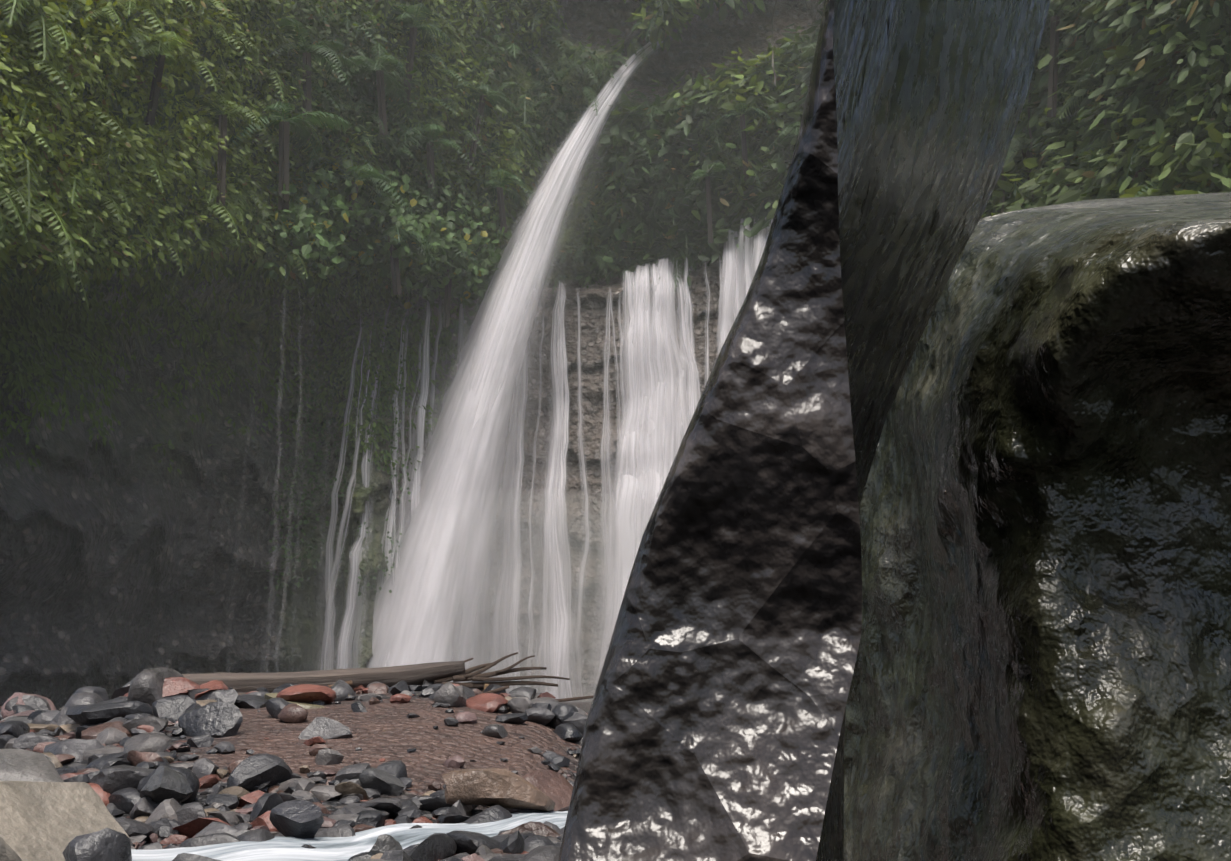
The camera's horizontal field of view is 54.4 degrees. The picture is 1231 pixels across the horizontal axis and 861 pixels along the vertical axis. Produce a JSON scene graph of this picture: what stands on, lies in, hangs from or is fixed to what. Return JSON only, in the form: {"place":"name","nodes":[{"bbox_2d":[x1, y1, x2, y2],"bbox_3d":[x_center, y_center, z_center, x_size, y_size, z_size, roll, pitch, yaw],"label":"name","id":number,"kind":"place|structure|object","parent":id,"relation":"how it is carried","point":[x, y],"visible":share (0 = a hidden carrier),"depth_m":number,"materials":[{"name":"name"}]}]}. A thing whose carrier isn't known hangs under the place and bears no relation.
{"place":"outdoors","nodes":[
{"label":"outdoors","id":0,"kind":"place"},
{"bbox_2d":[55,690,591,848],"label":"ground","id":1,"kind":"structure","parent":0,"point":[386,730],"depth_m":7.03,"materials":[{"name":"brown soil"}]},
{"bbox_2d":[0,679,588,860],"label":"pebbles","id":2,"kind":"object","parent":1,"relation":"on","point":[211,820],"visible":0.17,"depth_m":5.78,"materials":[{"name":"grey stone"}]},
{"bbox_2d":[119,652,593,701],"bbox_3d":[-1.813,1.911,9.040,3.673,0.482,0.634,0,-12,2],"label":"driftwood","id":3,"kind":"object","parent":2,"relation":"on","point":[455,672],"visible":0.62,"depth_m":9.15,"materials":[{"name":"brown wood"}]},
{"bbox_2d":[0,667,588,860],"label":"boulders","id":4,"kind":"object","parent":1,"relation":"on","point":[48,812],"visible":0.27,"depth_m":5.56,"materials":[{"name":"grey stone"}]},
{"bbox_2d":[558,0,1050,860],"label":"boulder","id":5,"kind":"object","parent":1,"relation":"on","point":[714,728],"visible":1,"depth_m":0.38,"materials":[{"name":"black stone"}]},
{"bbox_2d":[812,0,1230,215],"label":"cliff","id":6,"kind":"structure","parent":1,"relation":"on","point":[815,11],"depth_m":38.27,"materials":[{"name":"black stone"}]},
{"bbox_2d":[843,192,1230,860],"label":"boulder","id":7,"kind":"object","parent":1,"relation":"on","point":[1041,672],"visible":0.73,"depth_m":1.40,"materials":[{"name":"black stone"}]},
{"bbox_2d":[131,810,567,860],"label":"stream","id":8,"kind":"structure","parent":0,"point":[277,848],"depth_m":4.52,"materials":[{"name":"white liquid"}]},
{"bbox_2d":[0,0,811,708],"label":"cliff","id":9,"kind":"structure","parent":0,"point":[44,542],"depth_m":41.28,"materials":[{"name":"black stone"}]},
{"bbox_2d":[291,41,662,692],"bbox_3d":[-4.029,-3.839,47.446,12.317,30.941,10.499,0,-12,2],"label":"waterfall","id":10,"kind":"object","parent":9,"relation":"hanging from","point":[467,413],"depth_m":45.19,"materials":[{"name":"liquid"}]},
{"bbox_2d":[226,218,772,701],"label":"waterfall","id":11,"kind":"structure","parent":9,"relation":"hanging from","point":[656,438],"depth_m":48.42,"materials":[{"name":"liquid"}]},
{"bbox_2d":[0,0,1230,600],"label":"foliage","id":12,"kind":"object","parent":9,"relation":"on","point":[1158,142],"depth_m":39.56,"materials":[{"name":"green plant"}]}
]}

